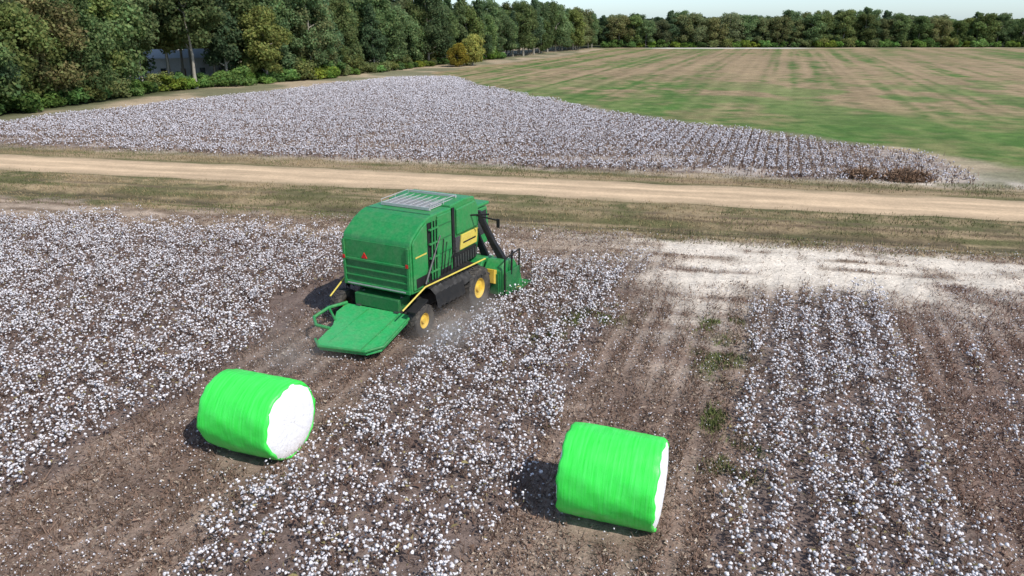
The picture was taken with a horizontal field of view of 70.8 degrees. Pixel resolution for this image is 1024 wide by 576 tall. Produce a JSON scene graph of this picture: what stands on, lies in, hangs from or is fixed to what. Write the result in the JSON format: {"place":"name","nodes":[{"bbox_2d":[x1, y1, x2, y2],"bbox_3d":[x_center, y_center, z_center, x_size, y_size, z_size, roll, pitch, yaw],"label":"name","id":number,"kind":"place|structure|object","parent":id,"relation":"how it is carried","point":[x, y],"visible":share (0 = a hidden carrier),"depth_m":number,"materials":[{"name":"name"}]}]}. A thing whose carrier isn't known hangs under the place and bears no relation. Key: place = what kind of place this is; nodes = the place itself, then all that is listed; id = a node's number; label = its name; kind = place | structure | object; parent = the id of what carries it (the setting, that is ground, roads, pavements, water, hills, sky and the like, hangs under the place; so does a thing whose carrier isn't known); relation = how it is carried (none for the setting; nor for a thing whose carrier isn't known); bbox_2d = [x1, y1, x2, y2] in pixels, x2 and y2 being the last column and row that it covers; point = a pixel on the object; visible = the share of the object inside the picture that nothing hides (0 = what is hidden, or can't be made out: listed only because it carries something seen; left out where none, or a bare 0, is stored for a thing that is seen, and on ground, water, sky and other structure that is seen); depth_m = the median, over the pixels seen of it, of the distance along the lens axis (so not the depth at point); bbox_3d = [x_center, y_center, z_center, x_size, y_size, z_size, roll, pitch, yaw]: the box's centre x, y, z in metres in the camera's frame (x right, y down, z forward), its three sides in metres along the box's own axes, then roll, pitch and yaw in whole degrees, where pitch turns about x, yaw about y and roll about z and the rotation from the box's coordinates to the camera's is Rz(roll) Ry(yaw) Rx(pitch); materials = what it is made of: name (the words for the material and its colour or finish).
{"place":"outdoors","nodes":[
{"label":"outdoors","id":0,"kind":"place"},
{"bbox_2d":[0,43,1023,575],"bbox_3d":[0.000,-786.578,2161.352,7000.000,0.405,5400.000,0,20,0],"label":"ground","id":1,"kind":"structure","parent":0,"point":[962,107],"depth_m":31.53,"materials":[{"name":"soil"}]},
{"bbox_2d":[0,47,22,83],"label":"pine tree","id":2,"kind":"object","parent":1,"relation":"on","point":[9,74],"visible":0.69,"depth_m":97.13,"materials":[{"name":"green plant"}]},
{"bbox_2d":[0,32,24,102],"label":"oak tree","id":3,"kind":"object","parent":1,"relation":"on","point":[8,87],"visible":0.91,"depth_m":96.83,"materials":[{"name":"green plant"}]},
{"bbox_2d":[0,90,43,112],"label":"shrub","id":4,"kind":"object","parent":1,"relation":"on","point":[27,102],"visible":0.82,"depth_m":99.79,"materials":[{"name":"green plant"}]},
{"bbox_2d":[0,1,68,93],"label":"oak tree","id":5,"kind":"object","parent":1,"relation":"on","point":[15,25],"visible":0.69,"depth_m":101.58,"materials":[{"name":"green plant"}]},
{"bbox_2d":[37,90,67,108],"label":"shrub","id":6,"kind":"object","parent":1,"relation":"on","point":[47,99],"visible":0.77,"depth_m":107.05,"materials":[{"name":"green plant"}]},
{"bbox_2d":[11,0,100,97],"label":"oak tree","id":7,"kind":"object","parent":1,"relation":"on","point":[65,22],"visible":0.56,"depth_m":106.70,"materials":[{"name":"green plant"}]},
{"bbox_2d":[54,85,92,104],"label":"shrub","id":8,"kind":"object","parent":1,"relation":"on","point":[76,95],"visible":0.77,"depth_m":109.93,"materials":[{"name":"green plant"}]},
{"bbox_2d":[39,0,120,91],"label":"oak tree","id":9,"kind":"object","parent":1,"relation":"on","point":[97,33],"visible":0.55,"depth_m":111.83,"materials":[{"name":"green plant"}]},
{"bbox_2d":[73,82,107,101],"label":"shrub","id":10,"kind":"object","parent":1,"relation":"on","point":[97,95],"visible":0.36,"depth_m":113.33,"materials":[{"name":"green plant"}]},
{"bbox_2d":[60,0,131,80],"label":"oak tree","id":11,"kind":"object","parent":1,"relation":"on","point":[95,9],"visible":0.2,"depth_m":118.86,"materials":[{"name":"green plant"}]},
{"bbox_2d":[105,78,131,97],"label":"shrub","id":12,"kind":"object","parent":1,"relation":"on","point":[118,88],"visible":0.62,"depth_m":119.34,"materials":[{"name":"green plant"}]},
{"bbox_2d":[95,0,151,80],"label":"oak tree","id":13,"kind":"object","parent":1,"relation":"on","point":[133,29],"visible":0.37,"depth_m":120.99,"materials":[{"name":"green plant"}]},
{"bbox_2d":[109,0,159,80],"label":"oak tree","id":14,"kind":"object","parent":1,"relation":"on","point":[149,39],"visible":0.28,"depth_m":125.58,"materials":[{"name":"green plant"}]},
{"bbox_2d":[127,79,153,92],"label":"shrub","id":15,"kind":"object","parent":1,"relation":"on","point":[146,86],"visible":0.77,"depth_m":125.93,"materials":[{"name":"green plant"}]},
{"bbox_2d":[143,71,173,90],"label":"shrub","id":16,"kind":"object","parent":1,"relation":"on","point":[153,78],"visible":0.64,"depth_m":131.37,"materials":[{"name":"green plant"}]},
{"bbox_2d":[143,0,195,73],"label":"oak tree","id":17,"kind":"object","parent":1,"relation":"on","point":[166,48],"visible":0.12,"depth_m":137.14,"materials":[{"name":"green plant"}]},
{"bbox_2d":[157,74,188,91],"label":"shrub","id":18,"kind":"object","parent":1,"relation":"on","point":[179,83],"visible":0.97,"depth_m":132.06,"materials":[{"name":"green plant"}]},
{"bbox_2d":[135,49,230,78],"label":"white house","id":19,"kind":"structure","parent":1,"relation":"on","point":[201,66],"depth_m":160.66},
{"bbox_2d":[153,0,227,88],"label":"oak tree","id":20,"kind":"object","parent":1,"relation":"on","point":[202,17],"visible":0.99,"depth_m":133.40,"materials":[{"name":"green plant"}]},
{"bbox_2d":[200,70,226,86],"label":"shrub","id":21,"kind":"object","parent":1,"relation":"on","point":[213,79],"visible":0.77,"depth_m":140.66,"materials":[{"name":"green plant"}]},
{"bbox_2d":[201,0,246,71],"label":"pine tree","id":22,"kind":"object","parent":1,"relation":"on","point":[222,52],"visible":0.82,"depth_m":144.82,"materials":[{"name":"green plant"}]},
{"bbox_2d":[215,66,257,85],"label":"shrub","id":23,"kind":"object","parent":1,"relation":"on","point":[236,76],"visible":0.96,"depth_m":141.75,"materials":[{"name":"green plant"}]},
{"bbox_2d":[212,0,271,62],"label":"oak tree","id":24,"kind":"object","parent":1,"relation":"on","point":[237,7],"visible":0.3,"depth_m":146.15,"materials":[{"name":"green plant"}]},
{"bbox_2d":[0,205,511,494],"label":"cotton crop","id":25,"kind":"object","parent":1,"relation":"on","point":[87,242],"visible":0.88,"depth_m":31.81,"materials":[{"name":"plant"}]},
{"bbox_2d":[197,369,315,459],"bbox_3d":[-7.538,3.682,21.350,2.586,2.319,2.386,8,22,20],"label":"cotton bale","id":26,"kind":"object","parent":1,"relation":"on","point":[256,414],"visible":1,"depth_m":20.52},
{"bbox_2d":[238,5,293,74],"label":"oak tree","id":27,"kind":"object","parent":1,"relation":"on","point":[275,37],"visible":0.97,"depth_m":145.48,"materials":[{"name":"green plant"}]},
{"bbox_2d":[243,0,298,61],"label":"oak tree","id":28,"kind":"object","parent":1,"relation":"on","point":[279,6],"visible":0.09,"depth_m":151.68,"materials":[{"name":"green plant"}]},
{"bbox_2d":[256,0,297,68],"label":"pine tree","id":29,"kind":"object","parent":1,"relation":"on","point":[287,57],"visible":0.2,"depth_m":153.90,"materials":[{"name":"green plant"}]},
{"bbox_2d":[277,68,300,80],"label":"shrub","id":30,"kind":"object","parent":1,"relation":"on","point":[288,74],"visible":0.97,"depth_m":153.65,"materials":[{"name":"green plant"}]},
{"bbox_2d":[283,60,316,79],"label":"shrub","id":31,"kind":"object","parent":1,"relation":"on","point":[303,69],"visible":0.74,"depth_m":155.41,"materials":[{"name":"green plant"}]},
{"bbox_2d":[284,0,338,64],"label":"oak tree","id":32,"kind":"object","parent":1,"relation":"on","point":[296,21],"visible":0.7,"depth_m":156.70,"materials":[{"name":"green plant"}]},
{"bbox_2d":[289,3,341,67],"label":"oak tree","id":33,"kind":"object","parent":1,"relation":"on","point":[324,26],"visible":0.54,"depth_m":157.44,"materials":[{"name":"green plant"}]},
{"bbox_2d":[318,0,344,63],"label":"pine tree","id":34,"kind":"object","parent":1,"relation":"on","point":[338,32],"visible":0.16,"depth_m":166.96,"materials":[{"name":"green plant"}]},
{"bbox_2d":[328,0,357,57],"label":"oak tree","id":35,"kind":"object","parent":1,"relation":"on","point":[344,19],"visible":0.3,"depth_m":168.53,"materials":[{"name":"green plant"}]},
{"bbox_2d":[336,2,364,64],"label":"pine tree","id":36,"kind":"object","parent":1,"relation":"on","point":[354,50],"visible":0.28,"depth_m":174.69,"materials":[{"name":"green plant"}]},
{"bbox_2d":[340,54,364,71],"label":"shrub","id":37,"kind":"object","parent":1,"relation":"on","point":[346,58],"visible":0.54,"depth_m":173.67,"materials":[{"name":"green plant"}]},
{"bbox_2d":[358,3,388,62],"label":"pine tree","id":38,"kind":"object","parent":1,"relation":"on","point":[377,51],"visible":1,"depth_m":180.09,"materials":[{"name":"green plant"}]},
{"bbox_2d":[354,0,401,62],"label":"oak tree","id":39,"kind":"object","parent":1,"relation":"on","point":[385,25],"visible":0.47,"depth_m":184.13,"materials":[{"name":"green plant"}]},
{"bbox_2d":[381,13,406,60],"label":"oak tree","id":40,"kind":"object","parent":1,"relation":"on","point":[398,32],"visible":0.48,"depth_m":188.59,"materials":[{"name":"green plant"}]},
{"bbox_2d":[391,5,420,61],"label":"oak tree","id":41,"kind":"object","parent":1,"relation":"on","point":[409,27],"visible":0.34,"depth_m":196.66,"materials":[{"name":"green plant"}]},
{"bbox_2d":[163,229,653,575],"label":"cotton crop","id":42,"kind":"object","parent":1,"relation":"on","point":[349,537],"visible":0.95,"depth_m":21.37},
{"bbox_2d":[400,15,426,60],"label":"oak tree","id":43,"kind":"object","parent":1,"relation":"on","point":[418,57],"visible":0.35,"depth_m":201.47,"materials":[{"name":"green plant"}]},
{"bbox_2d":[403,0,434,54],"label":"oak tree","id":44,"kind":"object","parent":1,"relation":"on","point":[419,13],"visible":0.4,"depth_m":202.74,"materials":[{"name":"green plant"}]},
{"bbox_2d":[312,189,530,355],"bbox_3d":[-4.447,-1.322,31.036,6.636,4.943,11.301,10,23,25],"label":"cotton picker","id":45,"kind":"object","parent":1,"relation":"on","point":[413,253],"visible":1,"depth_m":29.49,"materials":[{"name":"green paint"}]},
{"bbox_2d":[410,0,453,61],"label":"oak tree","id":46,"kind":"object","parent":1,"relation":"on","point":[436,31],"visible":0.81,"depth_m":204.32,"materials":[{"name":"green plant"}]},
{"bbox_2d":[429,5,457,57],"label":"oak tree","id":47,"kind":"object","parent":1,"relation":"on","point":[452,17],"visible":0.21,"depth_m":211.15,"materials":[{"name":"green plant"}]},
{"bbox_2d":[446,42,469,66],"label":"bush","id":48,"kind":"object","parent":1,"relation":"on","point":[456,56],"visible":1,"depth_m":202.08,"materials":[{"name":"yellow plant"}]},
{"bbox_2d":[452,0,468,53],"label":"pine tree","id":49,"kind":"object","parent":1,"relation":"on","point":[458,7],"visible":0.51,"depth_m":221.38,"materials":[{"name":"green plant"}]},
{"bbox_2d":[460,5,484,53],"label":"oak tree","id":50,"kind":"object","parent":1,"relation":"on","point":[471,16],"visible":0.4,"depth_m":228.66,"materials":[{"name":"green plant"}]},
{"bbox_2d":[462,33,485,64],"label":"tree","id":51,"kind":"object","parent":1,"relation":"on","point":[472,42],"visible":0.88,"depth_m":206.34,"materials":[{"name":"yellow plant"}]},
{"bbox_2d":[469,0,493,53],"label":"pine tree","id":52,"kind":"object","parent":1,"relation":"on","point":[478,6],"visible":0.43,"depth_m":232.61,"materials":[{"name":"green plant"}]},
{"bbox_2d":[482,14,498,59],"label":"oak tree","id":53,"kind":"object","parent":1,"relation":"on","point":[490,27],"visible":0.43,"depth_m":237.41,"materials":[{"name":"green plant"}]},
{"bbox_2d":[0,75,983,184],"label":"cotton crop","id":54,"kind":"object","parent":1,"relation":"on","point":[451,87],"visible":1,"depth_m":82.47,"materials":[{"name":"plant"}]},
{"bbox_2d":[481,0,506,47],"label":"oak tree","id":55,"kind":"object","parent":1,"relation":"on","point":[493,7],"visible":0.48,"depth_m":242.72,"materials":[{"name":"green plant"}]},
{"bbox_2d":[488,10,516,52],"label":"oak tree","id":56,"kind":"object","parent":1,"relation":"on","point":[509,24],"visible":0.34,"depth_m":248.15,"materials":[{"name":"green plant"}]},
{"bbox_2d":[499,13,518,51],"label":"oak tree","id":57,"kind":"object","parent":1,"relation":"on","point":[515,30],"visible":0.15,"depth_m":254.88,"materials":[{"name":"green plant"}]},
{"bbox_2d":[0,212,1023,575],"bbox_3d":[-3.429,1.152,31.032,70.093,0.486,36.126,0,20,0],"label":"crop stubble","id":58,"kind":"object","parent":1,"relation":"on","point":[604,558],"visible":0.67,"depth_m":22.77,"materials":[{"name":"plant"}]},
{"bbox_2d":[0,143,1023,508],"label":"verge grass","id":59,"kind":"structure","parent":1,"relation":"on","point":[716,419],"depth_m":49.12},
{"bbox_2d":[504,10,520,56],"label":"pine tree","id":60,"kind":"object","parent":1,"relation":"on","point":[513,15],"visible":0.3,"depth_m":259.91,"materials":[{"name":"green plant"}]},
{"bbox_2d":[509,0,538,55],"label":"oak tree","id":61,"kind":"object","parent":1,"relation":"on","point":[526,18],"visible":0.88,"depth_m":260.66,"materials":[{"name":"green plant"}]},
{"bbox_2d":[530,0,545,54],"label":"pine tree","id":62,"kind":"object","parent":1,"relation":"on","point":[538,33],"visible":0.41,"depth_m":274.58,"materials":[{"name":"green plant"}]},
{"bbox_2d":[535,20,552,53],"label":"oak tree","id":63,"kind":"object","parent":1,"relation":"on","point":[548,43],"visible":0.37,"depth_m":286.17,"materials":[{"name":"green plant"}]},
{"bbox_2d":[538,4,554,52],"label":"oak tree","id":64,"kind":"object","parent":1,"relation":"on","point":[545,13],"visible":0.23,"depth_m":289.52,"materials":[{"name":"green plant"}]},
{"bbox_2d":[539,0,562,51],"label":"oak tree","id":65,"kind":"object","parent":1,"relation":"on","point":[552,6],"visible":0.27,"depth_m":294.70,"materials":[{"name":"green plant"}]},
{"bbox_2d":[550,4,571,51],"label":"oak tree","id":66,"kind":"object","parent":1,"relation":"on","point":[559,39],"visible":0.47,"depth_m":303.95,"materials":[{"name":"green plant"}]},
{"bbox_2d":[563,9,586,49],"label":"oak tree","id":67,"kind":"object","parent":1,"relation":"on","point":[577,17],"visible":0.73,"depth_m":316.65,"materials":[{"name":"green plant"}]},
{"bbox_2d":[571,6,595,48],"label":"oak tree","id":68,"kind":"object","parent":1,"relation":"on","point":[589,19],"visible":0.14,"depth_m":333.24,"materials":[{"name":"green plant"}]},
{"bbox_2d":[585,13,599,48],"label":"oak tree","id":69,"kind":"object","parent":1,"relation":"on","point":[594,26],"visible":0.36,"depth_m":337.71,"materials":[{"name":"green plant"}]},
{"bbox_2d":[597,15,609,42],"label":"pine tree","id":70,"kind":"object","parent":1,"relation":"on","point":[606,30],"visible":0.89,"depth_m":353.50,"materials":[{"name":"green plant"}]},
{"bbox_2d":[556,422,668,532],"bbox_3d":[2.598,4.766,18.433,2.586,2.315,2.391,7,21,18],"label":"cotton bale","id":71,"kind":"object","parent":1,"relation":"on","point":[612,475],"visible":1,"depth_m":17.53},
{"bbox_2d":[604,14,635,47],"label":"oak tree","id":72,"kind":"object","parent":1,"relation":"on","point":[618,26],"visible":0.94,"depth_m":350.79,"materials":[{"name":"green plant"}]},
{"bbox_2d":[622,15,647,43],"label":"oak tree","id":73,"kind":"object","parent":1,"relation":"on","point":[636,20],"visible":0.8,"depth_m":352.70,"materials":[{"name":"green plant"}]},
{"bbox_2d":[635,20,656,46],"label":"oak tree","id":74,"kind":"object","parent":1,"relation":"on","point":[649,25],"visible":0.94,"depth_m":351.94,"materials":[{"name":"green plant"}]},
{"bbox_2d":[648,20,672,42],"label":"oak tree","id":75,"kind":"object","parent":1,"relation":"on","point":[664,33],"visible":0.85,"depth_m":353.03,"materials":[{"name":"green plant"}]},
{"bbox_2d":[662,10,680,46],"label":"pine tree","id":76,"kind":"object","parent":1,"relation":"on","point":[673,29],"visible":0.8,"depth_m":353.79,"materials":[{"name":"green plant"}]},
{"bbox_2d":[672,14,698,43],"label":"oak tree","id":77,"kind":"object","parent":1,"relation":"on","point":[684,39],"visible":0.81,"depth_m":354.31,"materials":[{"name":"green plant"}]},
{"bbox_2d":[678,12,707,41],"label":"oak tree","id":78,"kind":"object","parent":1,"relation":"on","point":[698,34],"visible":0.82,"depth_m":352.63,"materials":[{"name":"green plant"}]},
{"bbox_2d":[702,16,729,42],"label":"oak tree","id":79,"kind":"object","parent":1,"relation":"on","point":[714,26],"visible":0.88,"depth_m":353.93,"materials":[{"name":"green plant"}]},
{"bbox_2d":[715,12,746,46],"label":"oak tree","id":80,"kind":"object","parent":1,"relation":"on","point":[734,28],"visible":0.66,"depth_m":354.27,"materials":[{"name":"green plant"}]},
{"bbox_2d":[734,14,760,41],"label":"oak tree","id":81,"kind":"object","parent":1,"relation":"on","point":[755,21],"visible":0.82,"depth_m":355.72,"materials":[{"name":"green plant"}]},
{"bbox_2d":[750,17,776,42],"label":"oak tree","id":82,"kind":"object","parent":1,"relation":"on","point":[762,27],"visible":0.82,"depth_m":355.78,"materials":[{"name":"green plant"}]},
{"bbox_2d":[764,14,794,45],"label":"oak tree","id":83,"kind":"object","parent":1,"relation":"on","point":[779,26],"visible":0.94,"depth_m":354.40,"materials":[{"name":"green plant"}]},
{"bbox_2d":[778,10,797,46],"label":"pine tree","id":84,"kind":"object","parent":1,"relation":"on","point":[788,13],"visible":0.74,"depth_m":356.33,"materials":[{"name":"green plant"}]},
{"bbox_2d":[786,19,806,44],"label":"oak tree","id":85,"kind":"object","parent":1,"relation":"on","point":[798,34],"visible":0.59,"depth_m":358.29,"materials":[{"name":"green plant"}]},
{"bbox_2d":[801,13,828,46],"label":"oak tree","id":86,"kind":"object","parent":1,"relation":"on","point":[814,19],"visible":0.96,"depth_m":354.94,"materials":[{"name":"green plant"}]},
{"bbox_2d":[805,9,835,39],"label":"oak tree","id":87,"kind":"object","parent":1,"relation":"on","point":[828,16],"visible":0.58,"depth_m":356.36,"materials":[{"name":"green plant"}]},
{"bbox_2d":[825,18,845,41],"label":"oak tree","id":88,"kind":"object","parent":1,"relation":"on","point":[836,22],"visible":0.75,"depth_m":358.33,"materials":[{"name":"green plant"}]},
{"bbox_2d":[833,9,858,39],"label":"oak tree","id":89,"kind":"object","parent":1,"relation":"on","point":[846,17],"visible":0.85,"depth_m":357.50,"materials":[{"name":"green plant"}]},
{"bbox_2d":[836,165,879,180],"bbox_3d":[28.478,-9.398,58.922,3.966,1.558,3.444,0,20,0],"label":"brush pile","id":90,"kind":"object","parent":1,"relation":"on","point":[867,172],"visible":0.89,"depth_m":58.66,"materials":[{"name":"wood"}]},
{"bbox_2d":[694,273,1023,575],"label":"cotton crop","id":91,"kind":"object","parent":1,"relation":"on","point":[869,374],"visible":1,"depth_m":20.95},
{"bbox_2d":[851,13,879,46],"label":"oak tree","id":92,"kind":"object","parent":1,"relation":"on","point":[863,32],"visible":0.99,"depth_m":357.50,"materials":[{"name":"green plant"}]},
{"bbox_2d":[872,18,901,41],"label":"oak tree","id":93,"kind":"object","parent":1,"relation":"on","point":[886,24],"visible":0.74,"depth_m":357.41,"materials":[{"name":"green plant"}]},
{"bbox_2d":[885,12,913,41],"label":"oak tree","id":94,"kind":"object","parent":1,"relation":"on","point":[904,22],"visible":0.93,"depth_m":355.51,"materials":[{"name":"green plant"}]},
{"bbox_2d":[873,164,937,182],"bbox_3d":[31.854,-9.215,58.245,5.414,1.611,4.165,0,20,0],"label":"brush pile","id":95,"kind":"object","parent":1,"relation":"on","point":[901,175],"visible":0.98,"depth_m":57.68,"materials":[{"name":"wood"}]},
{"bbox_2d":[908,16,933,46],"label":"oak tree","id":96,"kind":"object","parent":1,"relation":"on","point":[923,23],"visible":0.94,"depth_m":357.53,"materials":[{"name":"green plant"}]},
{"bbox_2d":[924,17,953,43],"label":"oak tree","id":97,"kind":"object","parent":1,"relation":"on","point":[946,26],"visible":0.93,"depth_m":358.07,"materials":[{"name":"green plant"}]},
{"bbox_2d":[949,20,969,41],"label":"oak tree","id":98,"kind":"object","parent":1,"relation":"on","point":[962,25],"visible":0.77,"depth_m":360.39,"materials":[{"name":"green plant"}]},
{"bbox_2d":[967,21,989,44],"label":"oak tree","id":99,"kind":"object","parent":1,"relation":"on","point":[979,25],"visible":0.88,"depth_m":359.80,"materials":[{"name":"green plant"}]},
{"bbox_2d":[973,13,1003,42],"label":"oak tree","id":100,"kind":"object","parent":1,"relation":"on","point":[991,24],"visible":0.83,"depth_m":358.97,"materials":[{"name":"green plant"}]},
{"bbox_2d":[989,14,1014,41],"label":"oak tree","id":101,"kind":"object","parent":1,"relation":"on","point":[1002,34],"visible":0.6,"depth_m":361.38,"materials":[{"name":"green plant"}]},
{"bbox_2d":[1010,18,1023,41],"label":"oak tree","id":102,"kind":"object","parent":1,"relation":"on","point":[1019,29],"visible":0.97,"depth_m":360.82,"materials":[{"name":"green plant"}]},
{"bbox_2d":[0,154,1023,221],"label":"dirt road","id":103,"kind":"structure","parent":0,"point":[812,200],"depth_m":55.43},
{"bbox_2d":[442,0,1023,20],"label":"sky","id":104,"kind":"structure","parent":0,"point":[957,9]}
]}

